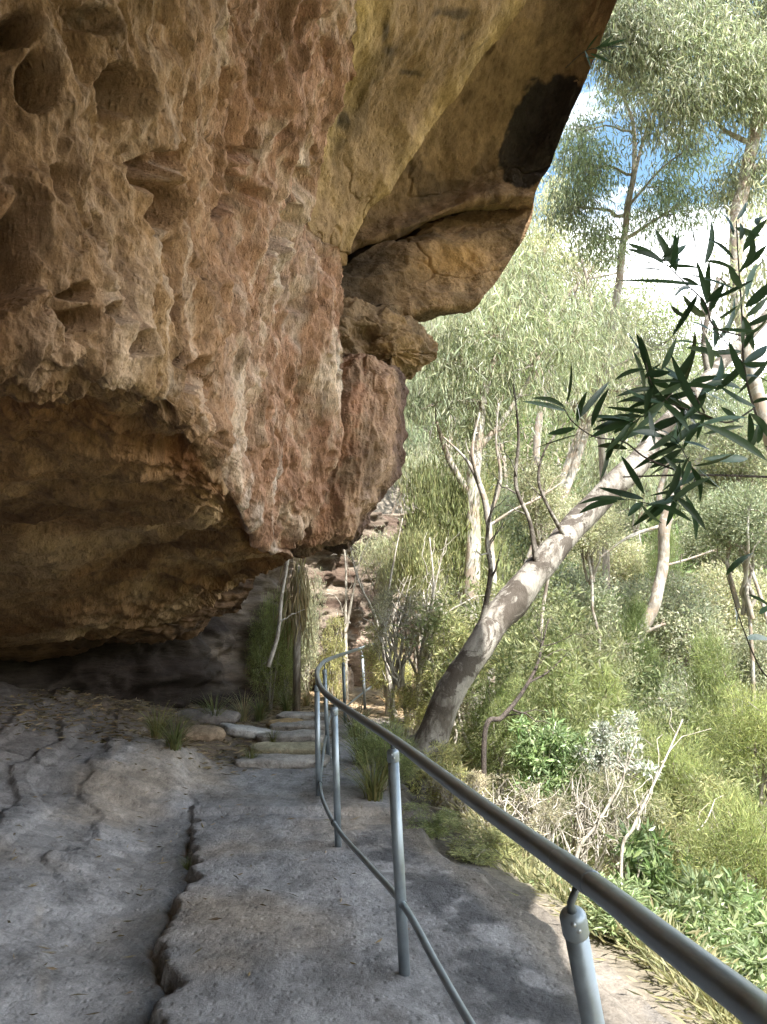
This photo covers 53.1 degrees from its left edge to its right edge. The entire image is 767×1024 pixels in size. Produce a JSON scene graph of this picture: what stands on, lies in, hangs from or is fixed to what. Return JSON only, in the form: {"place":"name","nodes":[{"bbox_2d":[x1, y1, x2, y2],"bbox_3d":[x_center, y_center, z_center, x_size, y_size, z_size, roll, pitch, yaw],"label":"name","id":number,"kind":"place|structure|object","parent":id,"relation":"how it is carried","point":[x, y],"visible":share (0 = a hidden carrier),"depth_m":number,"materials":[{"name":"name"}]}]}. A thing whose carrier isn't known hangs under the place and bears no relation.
{"place":"outdoors","nodes":[
{"label":"outdoors","id":0,"kind":"place"},
{"bbox_2d":[404,363,462,473],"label":"tree","id":1,"kind":"object","parent":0,"point":[408,412],"visible":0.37,"depth_m":26.20,"materials":[{"name":"green plant"}]},
{"bbox_2d":[373,278,732,1023],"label":"valley ground","id":2,"kind":"structure","parent":0,"point":[611,956],"depth_m":4.17,"materials":[{"name":"soil"}]},
{"bbox_2d":[267,560,304,666],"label":"sapling","id":3,"kind":"object","parent":2,"relation":"on","point":[273,650],"visible":0.77,"depth_m":12.07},
{"bbox_2d":[0,0,616,712],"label":"rock overhang","id":4,"kind":"object","parent":2,"relation":"on","point":[246,246],"visible":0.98,"depth_m":6.08,"materials":[{"name":"stone"}]},
{"bbox_2d":[565,35,626,67],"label":"leaf sprig","id":5,"kind":"object","parent":4,"relation":"attached to","point":[605,43],"visible":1,"depth_m":7.25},
{"bbox_2d":[0,668,671,1023],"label":"rock path","id":6,"kind":"structure","parent":2,"relation":"on","point":[499,949],"depth_m":4.53,"materials":[{"name":"grey stone"}]},
{"bbox_2d":[130,703,194,738],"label":"grass tuft","id":7,"kind":"object","parent":6,"relation":"on","point":[153,733],"visible":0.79,"depth_m":8.30,"materials":[{"name":"green plant"}]},
{"bbox_2d":[134,706,221,750],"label":"grass tuft","id":8,"kind":"object","parent":6,"relation":"on","point":[175,739],"visible":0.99,"depth_m":7.95,"materials":[{"name":"green plant"}]},
{"bbox_2d":[179,725,225,740],"bbox_3d":[-2.289,2.794,9.610,0.611,0.230,0.624,0,-8,0],"label":"boulder","id":9,"kind":"object","parent":6,"relation":"on","point":[215,733],"visible":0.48,"depth_m":9.40,"materials":[{"name":"brown stone"}]},
{"bbox_2d":[0,687,408,1014],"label":"leaf litter","id":10,"kind":"object","parent":6,"relation":"on","point":[139,733],"visible":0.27,"depth_m":9.07,"materials":[{"name":"plant"}]},
{"bbox_2d":[173,708,240,725],"bbox_3d":[-2.546,2.924,10.883,1.013,0.255,0.846,0,-8,0],"label":"rock","id":11,"kind":"object","parent":6,"relation":"on","point":[232,717],"visible":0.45,"depth_m":10.64,"materials":[{"name":"grey stone"}]},
{"bbox_2d":[180,688,245,716],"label":"grass tuft","id":12,"kind":"object","parent":6,"relation":"on","point":[212,708],"visible":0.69,"depth_m":10.70,"materials":[{"name":"green plant"}]},
{"bbox_2d":[224,688,257,721],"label":"grass tuft","id":13,"kind":"object","parent":6,"relation":"on","point":[244,716],"visible":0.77,"depth_m":11.67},
{"bbox_2d":[220,723,270,738],"bbox_3d":[-1.809,3.019,10.454,0.813,0.282,0.639,3,-9,-21],"label":"rock slab","id":14,"kind":"object","parent":6,"relation":"on","point":[243,731],"visible":0.55,"depth_m":10.17,"materials":[{"name":"grey stone"}]},
{"bbox_2d":[228,691,285,721],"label":"grass tuft","id":15,"kind":"object","parent":6,"relation":"on","point":[259,714],"visible":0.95,"depth_m":11.61,"materials":[{"name":"green plant"}]},
{"bbox_2d":[243,585,292,709],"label":"bush","id":16,"kind":"object","parent":6,"relation":"on","point":[262,652],"visible":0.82,"depth_m":12.92,"materials":[{"name":"green plant"}]},
{"bbox_2d":[234,753,330,768],"bbox_3d":[-1.136,2.806,8.632,1.056,0.139,0.604,0,-8,0],"label":"stone step","id":17,"kind":"object","parent":6,"relation":"on","point":[285,761],"visible":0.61,"depth_m":8.40,"materials":[{"name":"grey stone"}]},
{"bbox_2d":[248,741,325,754],"bbox_3d":[-1.163,2.901,9.381,0.977,0.141,0.549,0,-8,0],"label":"stone step","id":18,"kind":"object","parent":6,"relation":"on","point":[304,748],"visible":0.59,"depth_m":9.20,"materials":[{"name":"grey stone"}]},
{"bbox_2d":[271,591,304,704],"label":"bush","id":19,"kind":"object","parent":6,"relation":"on","point":[285,682],"visible":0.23,"depth_m":13.31,"materials":[{"name":"green plant"}]},
{"bbox_2d":[256,729,324,741],"bbox_3d":[-1.197,2.983,10.175,0.961,0.153,0.611,0,-8,0],"label":"stone step","id":20,"kind":"object","parent":6,"relation":"on","point":[302,735],"visible":0.59,"depth_m":9.93,"materials":[{"name":"grey stone"}]},
{"bbox_2d":[272,557,316,710],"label":"dead fronds","id":21,"kind":"object","parent":6,"relation":"on","point":[299,592],"visible":0.94,"depth_m":12.80,"materials":[{"name":"brown plant"}]},
{"bbox_2d":[270,720,330,730],"bbox_3d":[-1.209,3.086,11.045,0.890,0.156,0.588,0,-8,0],"label":"stone step","id":22,"kind":"object","parent":6,"relation":"on","point":[285,726],"visible":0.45,"depth_m":10.80,"materials":[{"name":"grey stone"}]},
{"bbox_2d":[276,711,329,719],"bbox_3d":[-1.227,3.182,11.948,0.863,0.142,0.602,0,-8,0],"label":"stone step","id":23,"kind":"object","parent":6,"relation":"on","point":[298,714],"visible":0.49,"depth_m":11.72,"materials":[{"name":"grey stone"}]},
{"bbox_2d":[283,565,328,696],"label":"bush","id":24,"kind":"object","parent":6,"relation":"on","point":[312,654],"visible":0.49,"depth_m":14.24,"materials":[{"name":"green plant"}]},
{"bbox_2d":[312,613,348,702],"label":"bush","id":25,"kind":"object","parent":6,"relation":"on","point":[332,669],"visible":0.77,"depth_m":13.72,"materials":[{"name":"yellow plant"}]},
{"bbox_2d":[320,664,354,693],"bbox_3d":[-0.964,3.453,15.254,0.788,0.830,0.900,0,-8,0],"label":"boulder","id":26,"kind":"object","parent":6,"relation":"on","point":[351,681],"visible":0.13,"depth_m":15.07,"materials":[{"name":"stone"}]},
{"bbox_2d":[310,697,393,737],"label":"grass tuft","id":27,"kind":"object","parent":6,"relation":"on","point":[350,727],"visible":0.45,"depth_m":10.32,"materials":[{"name":"green plant"}]},
{"bbox_2d":[312,718,395,764],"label":"grass tuft","id":28,"kind":"object","parent":6,"relation":"on","point":[357,757],"visible":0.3,"depth_m":8.74,"materials":[{"name":"green plant"}]},
{"bbox_2d":[348,638,378,685],"bbox_3d":[-0.524,3.498,16.677,1.098,1.505,1.100,0,-8,0],"label":"boulder","id":29,"kind":"object","parent":6,"relation":"on","point":[354,658],"visible":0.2,"depth_m":16.22,"materials":[{"name":"stone"}]},
{"bbox_2d":[321,742,410,801],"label":"grass tuft","id":30,"kind":"object","parent":6,"relation":"on","point":[374,790],"visible":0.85,"depth_m":6.87,"materials":[{"name":"green plant"}]},
{"bbox_2d":[342,712,428,789],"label":"bush","id":31,"kind":"object","parent":6,"relation":"on","point":[380,743],"visible":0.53,"depth_m":7.28,"materials":[{"name":"green plant"}]},
{"bbox_2d":[383,669,436,734],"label":"shrub","id":32,"kind":"object","parent":6,"relation":"on","point":[406,703],"visible":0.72,"depth_m":10.12,"materials":[{"name":"green plant"}]},
{"bbox_2d":[402,800,463,839],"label":"shrub","id":33,"kind":"object","parent":6,"relation":"on","point":[436,824],"visible":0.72,"depth_m":6.29,"materials":[{"name":"green plant"}]},
{"bbox_2d":[314,635,766,1023],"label":"handrail","id":34,"kind":"object","parent":6,"relation":"on","point":[741,998],"visible":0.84,"depth_m":1.68,"materials":[{"name":"metal"}]},
{"bbox_2d":[320,530,373,699],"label":"sapling","id":35,"kind":"object","parent":2,"relation":"on","point":[346,619],"visible":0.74,"depth_m":14.38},
{"bbox_2d":[341,525,406,633],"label":"tree","id":36,"kind":"object","parent":2,"relation":"on","point":[376,549],"visible":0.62,"depth_m":15.54,"materials":[{"name":"green plant"}]},
{"bbox_2d":[349,547,422,715],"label":"sapling","id":37,"kind":"object","parent":2,"relation":"on","point":[387,699],"visible":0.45,"depth_m":12.41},
{"bbox_2d":[357,622,416,716],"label":"shrub","id":38,"kind":"object","parent":2,"relation":"on","point":[378,666],"visible":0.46,"depth_m":12.10,"materials":[{"name":"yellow plant"}]},
{"bbox_2d":[361,506,422,719],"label":"sapling","id":39,"kind":"object","parent":2,"relation":"on","point":[388,679],"visible":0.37,"depth_m":11.80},
{"bbox_2d":[364,579,430,739],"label":"shrub","id":40,"kind":"object","parent":2,"relation":"on","point":[397,678],"visible":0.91,"depth_m":10.30,"materials":[{"name":"plant"}]},
{"bbox_2d":[391,410,443,513],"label":"tree","id":41,"kind":"object","parent":2,"relation":"on","point":[409,443],"visible":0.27,"depth_m":20.00,"materials":[{"name":"green plant"}]},
{"bbox_2d":[378,507,457,697],"bbox_3d":[0.678,1.720,12.822,1.303,3.607,1.377,8,-12,-42],"label":"tree","id":42,"kind":"object","parent":2,"relation":"on","point":[410,562],"visible":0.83,"depth_m":12.76,"materials":[{"name":"green plant"}]},
{"bbox_2d":[391,567,473,734],"bbox_3d":[0.773,2.110,10.685,1.053,2.706,1.083,-3,-9,19],"label":"shrub","id":43,"kind":"object","parent":2,"relation":"on","point":[427,637],"visible":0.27,"depth_m":10.73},
{"bbox_2d":[415,533,458,732],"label":"sapling","id":44,"kind":"object","parent":2,"relation":"on","point":[433,587],"visible":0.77,"depth_m":10.43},
{"bbox_2d":[404,739,471,805],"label":"shrub","id":45,"kind":"object","parent":2,"relation":"on","point":[434,796],"visible":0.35,"depth_m":7.22,"materials":[{"name":"green plant"}]},
{"bbox_2d":[392,435,490,580],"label":"tree","id":46,"kind":"object","parent":2,"relation":"on","point":[416,457],"visible":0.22,"depth_m":16.27,"materials":[{"name":"green plant"}]},
{"bbox_2d":[392,438,517,607],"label":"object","id":47,"kind":"object","parent":2,"relation":"on","point":[427,490],"visible":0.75,"depth_m":13.17,"materials":[{"name":"green plant"}]},
{"bbox_2d":[421,308,488,458],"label":"tree","id":48,"kind":"object","parent":2,"relation":"on","point":[436,323],"visible":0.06,"depth_m":32.74,"materials":[{"name":"green plant"}]},
{"bbox_2d":[427,768,492,817],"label":"shrub","id":49,"kind":"object","parent":2,"relation":"on","point":[474,778],"visible":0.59,"depth_m":6.85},
{"bbox_2d":[418,574,507,762],"bbox_3d":[1.119,2.253,10.291,1.358,2.843,1.446,0,-8,0],"label":"shrub","id":50,"kind":"object","parent":2,"relation":"on","point":[450,640],"visible":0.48,"depth_m":10.15,"materials":[{"name":"green plant"}]},
{"bbox_2d":[440,815,521,866],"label":"shrub","id":51,"kind":"object","parent":2,"relation":"on","point":[497,839],"visible":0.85,"depth_m":5.82,"materials":[{"name":"green plant"}]},
{"bbox_2d":[465,276,528,498],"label":"tree","id":52,"kind":"object","parent":2,"relation":"on","point":[493,333],"visible":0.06,"depth_m":37.19,"materials":[{"name":"green plant"}]},
{"bbox_2d":[457,668,551,807],"bbox_3d":[1.432,2.949,9.166,1.102,2.208,1.400,2,-9,-14],"label":"bush","id":53,"kind":"object","parent":2,"relation":"on","point":[499,734],"visible":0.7,"depth_m":9.10,"materials":[{"name":"green plant"}]},
{"bbox_2d":[443,394,565,770],"bbox_3d":[1.871,1.194,11.357,1.902,6.190,0.380,1,-9,-5],"label":"dead gum","id":54,"kind":"object","parent":2,"relation":"on","point":[479,484],"visible":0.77,"depth_m":11.55,"materials":[{"name":"wood"}]},
{"bbox_2d":[405,222,631,736],"bbox_3d":[2.348,-0.773,13.371,4.391,9.268,2.832,0,-8,0],"label":"weeping gum","id":55,"kind":"object","parent":2,"relation":"on","point":[501,340],"visible":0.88,"depth_m":13.30,"materials":[{"name":"green plant"}]},
{"bbox_2d":[474,771,563,859],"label":"shrub","id":56,"kind":"object","parent":2,"relation":"on","point":[529,801],"visible":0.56,"depth_m":6.60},
{"bbox_2d":[481,473,578,568],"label":"tree","id":57,"kind":"object","parent":2,"relation":"on","point":[506,501],"visible":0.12,"depth_m":24.71,"materials":[{"name":"green plant"}]},
{"bbox_2d":[495,597,568,714],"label":"bush","id":58,"kind":"object","parent":2,"relation":"on","point":[547,610],"visible":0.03,"depth_m":14.55,"materials":[{"name":"green plant"}]},
{"bbox_2d":[481,605,593,794],"bbox_3d":[1.627,2.367,8.511,1.264,2.718,0.940,7,-11,-40],"label":"sapling","id":59,"kind":"object","parent":2,"relation":"on","point":[503,715],"visible":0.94,"depth_m":8.42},
{"bbox_2d":[497,446,585,723],"bbox_3d":[2.856,1.823,13.432,1.670,5.998,1.355,5,-10,-30],"label":"tree","id":60,"kind":"object","parent":2,"relation":"on","point":[539,514],"visible":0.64,"depth_m":13.53,"materials":[{"name":"green plant"}]},
{"bbox_2d":[511,789,582,869],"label":"shrub","id":61,"kind":"object","parent":2,"relation":"on","point":[550,816],"visible":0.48,"depth_m":6.41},
{"bbox_2d":[507,616,590,726],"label":"bush","id":62,"kind":"object","parent":2,"relation":"on","point":[552,663],"visible":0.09,"depth_m":13.57,"materials":[{"name":"green plant"}]},
{"bbox_2d":[488,158,611,529],"bbox_3d":[5.517,-2.736,24.734,4.419,19.066,3.166,0,-8,0],"label":"gum","id":63,"kind":"object","parent":2,"relation":"on","point":[539,240],"visible":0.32,"depth_m":25.31,"materials":[{"name":"green plant"}]},
{"bbox_2d":[506,707,597,834],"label":"bush","id":64,"kind":"object","parent":2,"relation":"on","point":[538,755],"visible":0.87,"depth_m":8.14,"materials":[{"name":"green plant"}]},
{"bbox_2d":[510,618,626,860],"bbox_3d":[2.399,2.991,10.144,1.579,3.800,1.725,0,-8,0],"label":"bush","id":65,"kind":"object","parent":2,"relation":"on","point":[562,710],"visible":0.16,"depth_m":10.12,"materials":[{"name":"green plant"}]},
{"bbox_2d":[385,212,766,893],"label":"wood","id":66,"kind":"object","parent":2,"relation":"on","point":[509,646],"depth_m":14.88,"materials":[{"name":"plant"}]},
{"bbox_2d":[532,240,627,645],"bbox_3d":[5.628,-0.307,21.314,2.528,15.449,1.715,-5,-10,33],"label":"bare tree","id":67,"kind":"object","parent":2,"relation":"on","point":[606,557],"visible":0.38,"depth_m":21.46,"materials":[{"name":"green plant"}]},
{"bbox_2d":[533,554,628,642],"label":"bush","id":68,"kind":"object","parent":2,"relation":"on","point":[577,578],"visible":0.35,"depth_m":19.43,"materials":[{"name":"green plant"}]},
{"bbox_2d":[400,160,766,794],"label":"leaning gum","id":69,"kind":"object","parent":2,"relation":"on","point":[505,609],"visible":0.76,"depth_m":8.47,"materials":[{"name":"beige plant"}]},
{"bbox_2d":[403,320,766,1023],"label":"undergrowth","id":70,"kind":"object","parent":2,"relation":"on","point":[519,864],"visible":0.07,"depth_m":5.07,"materials":[{"name":"green plant"}]},
{"bbox_2d":[541,488,634,708],"bbox_3d":[3.942,2.557,14.753,1.785,6.111,1.792,6,-10,-34],"label":"tree","id":71,"kind":"object","parent":2,"relation":"on","point":[598,529],"visible":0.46,"depth_m":14.81,"materials":[{"name":"green plant"}]},
{"bbox_2d":[549,761,628,871],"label":"shrub","id":72,"kind":"object","parent":2,"relation":"on","point":[582,819],"visible":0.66,"depth_m":7.37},
{"bbox_2d":[508,269,701,562],"bbox_3d":[5.155,-0.763,17.475,4.397,10.099,3.331,6,-11,-36],"label":"weeping gum","id":73,"kind":"object","parent":2,"relation":"on","point":[618,390],"visible":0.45,"depth_m":17.42,"materials":[{"name":"green plant"}]},
{"bbox_2d":[566,614,646,716],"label":"bush","id":74,"kind":"object","parent":2,"relation":"on","point":[606,649],"visible":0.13,"depth_m":15.48,"materials":[{"name":"green plant"}]},
{"bbox_2d":[563,739,650,857],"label":"sapling","id":75,"kind":"object","parent":2,"relation":"on","point":[591,831],"visible":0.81,"depth_m":6.20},
{"bbox_2d":[563,527,656,636],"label":"tree","id":76,"kind":"object","parent":2,"relation":"on","point":[627,560],"visible":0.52,"depth_m":25.45,"materials":[{"name":"green plant"}]},
{"bbox_2d":[567,708,664,819],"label":"shrub","id":77,"kind":"object","parent":2,"relation":"on","point":[599,754],"visible":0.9,"depth_m":8.11,"materials":[{"name":"grey plant"}]},
{"bbox_2d":[576,875,659,947],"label":"shrub","id":78,"kind":"object","parent":2,"relation":"on","point":[609,919],"visible":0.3,"depth_m":4.28,"materials":[{"name":"green plant"}]},
{"bbox_2d":[574,646,667,870],"bbox_3d":[3.287,3.641,11.069,1.506,4.049,1.622,0,-8,0],"label":"bush","id":79,"kind":"object","parent":2,"relation":"on","point":[607,674],"visible":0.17,"depth_m":11.09,"materials":[{"name":"green plant"}]},
{"bbox_2d":[570,430,674,655],"bbox_3d":[9.140,1.383,29.971,4.056,10.142,6.529,0,-8,0],"label":"tree","id":80,"kind":"object","parent":2,"relation":"on","point":[594,476],"visible":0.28,"depth_m":29.52,"materials":[{"name":"green plant"}]},
{"bbox_2d":[581,762,681,879],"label":"shrub","id":81,"kind":"object","parent":2,"relation":"on","point":[624,792],"visible":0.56,"depth_m":7.47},
{"bbox_2d":[529,61,740,536],"bbox_3d":[5.845,-3.487,17.537,5.892,16.232,3.045,0,-8,0],"label":"slender gum","id":82,"kind":"object","parent":2,"relation":"on","point":[591,179],"visible":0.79,"depth_m":18.07,"materials":[{"name":"green plant"}]},
{"bbox_2d":[610,873,668,922],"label":"shrub","id":83,"kind":"object","parent":2,"relation":"on","point":[634,882],"visible":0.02,"depth_m":5.58,"materials":[{"name":"green plant"}]},
{"bbox_2d":[615,592,670,793],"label":"bush","id":84,"kind":"object","parent":2,"relation":"on","point":[635,619],"visible":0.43,"depth_m":17.66,"materials":[{"name":"green plant"}]},
{"bbox_2d":[604,816,711,928],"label":"shrub","id":85,"kind":"object","parent":2,"relation":"on","point":[654,867],"visible":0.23,"depth_m":6.21,"materials":[{"name":"green plant"}]},
{"bbox_2d":[634,514,687,666],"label":"tree","id":86,"kind":"object","parent":2,"relation":"on","point":[655,560],"visible":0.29,"depth_m":23.97,"materials":[{"name":"green plant"}]},
{"bbox_2d":[619,708,710,878],"bbox_3d":[2.209,2.741,6.112,0.970,2.306,0.325,5,-10,-28],"label":"sapling","id":87,"kind":"object","parent":2,"relation":"on","point":[631,830],"visible":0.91,"depth_m":5.96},
{"bbox_2d":[600,560,744,713],"bbox_3d":[7.568,4.792,20.320,3.927,7.016,3.888,0,-8,0],"label":"tree","id":88,"kind":"object","parent":2,"relation":"on","point":[680,621],"visible":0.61,"depth_m":20.09,"materials":[{"name":"green plant"}]},
{"bbox_2d":[614,714,735,825],"bbox_3d":[3.434,4.150,8.974,1.212,3.497,1.540,5,-10,-30],"label":"bush","id":89,"kind":"object","parent":2,"relation":"on","point":[672,775],"visible":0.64,"depth_m":8.97,"materials":[{"name":"green plant"}]},
{"bbox_2d":[584,0,766,451],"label":"tall gum","id":90,"kind":"object","parent":2,"relation":"on","point":[664,40],"visible":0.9,"depth_m":15.56,"materials":[{"name":"green plant"}]},
{"bbox_2d":[630,439,724,589],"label":"tree","id":91,"kind":"object","parent":2,"relation":"on","point":[683,497],"visible":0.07,"depth_m":35.74,"materials":[{"name":"green plant"}]},
{"bbox_2d":[601,351,766,736],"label":"forked gum","id":92,"kind":"object","parent":2,"relation":"on","point":[658,586],"visible":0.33,"depth_m":19.02,"materials":[{"name":"green plant"}]},
{"bbox_2d":[633,770,748,893],"bbox_3d":[2.940,3.772,7.403,1.247,2.541,1.126,8,-12,-43],"label":"bush","id":93,"kind":"object","parent":2,"relation":"on","point":[672,836],"visible":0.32,"depth_m":7.43,"materials":[{"name":"green plant"}]},
{"bbox_2d":[631,661,754,806],"bbox_3d":[5.978,4.962,14.289,2.007,4.303,2.474,5,-10,-32],"label":"bush","id":94,"kind":"object","parent":2,"relation":"on","point":[684,705],"visible":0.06,"depth_m":14.60,"materials":[{"name":"green plant"}]},
{"bbox_2d":[654,885,759,959],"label":"shrub","id":95,"kind":"object","parent":2,"relation":"on","point":[706,921],"visible":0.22,"depth_m":4.56,"materials":[{"name":"green plant"}]},
{"bbox_2d":[650,508,766,657],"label":"tree","id":96,"kind":"object","parent":2,"relation":"on","point":[691,543],"visible":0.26,"depth_m":29.74,"materials":[{"name":"green plant"}]},
{"bbox_2d":[664,776,766,908],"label":"bush","id":97,"kind":"object","parent":2,"relation":"on","point":[751,859],"visible":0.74,"depth_m":5.99,"materials":[{"name":"green plant"}]},
{"bbox_2d":[665,405,766,624],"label":"tree","id":98,"kind":"object","parent":2,"relation":"on","point":[749,468],"visible":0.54,"depth_m":19.09,"materials":[{"name":"green plant"}]},
{"bbox_2d":[666,859,766,987],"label":"shrub","id":99,"kind":"object","parent":2,"relation":"on","point":[703,884],"visible":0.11,"depth_m":5.05,"materials":[{"name":"green plant"}]},
{"bbox_2d":[668,598,766,849],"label":"bush","id":100,"kind":"object","parent":2,"relation":"on","point":[706,662],"visible":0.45,"depth_m":12.11,"materials":[{"name":"green plant"}]},
{"bbox_2d":[678,471,766,824],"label":"tree","id":101,"kind":"object","parent":2,"relation":"on","point":[742,526],"visible":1,"depth_m":14.91,"materials":[{"name":"green plant"}]},
{"bbox_2d":[682,553,766,722],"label":"tree","id":102,"kind":"object","parent":2,"relation":"on","point":[727,601],"visible":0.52,"depth_m":23.40,"materials":[{"name":"green plant"}]},
{"bbox_2d":[691,679,766,848],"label":"bush","id":103,"kind":"object","parent":2,"relation":"on","point":[750,737],"visible":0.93,"depth_m":10.62,"materials":[{"name":"green plant"}]},
{"bbox_2d":[703,931,766,991],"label":"shrub","id":104,"kind":"object","parent":2,"relation":"on","point":[756,968],"visible":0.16,"depth_m":4.25,"materials":[{"name":"green plant"}]},
{"bbox_2d":[712,866,766,983],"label":"shrub","id":105,"kind":"object","parent":2,"relation":"on","point":[760,901],"visible":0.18,"depth_m":5.26,"materials":[{"name":"green plant"}]},
{"bbox_2d":[715,615,766,723],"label":"bush","id":106,"kind":"object","parent":2,"relation":"on","point":[760,652],"visible":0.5,"depth_m":17.51,"materials":[{"name":"green plant"}]},
{"bbox_2d":[514,0,766,413],"label":"sky","id":107,"kind":"structure","parent":0,"point":[690,259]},
{"bbox_2d":[523,203,766,676],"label":"wattle branch","id":108,"kind":"object","parent":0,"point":[653,396],"visible":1,"depth_m":2.05,"materials":[{"name":"green plant"}]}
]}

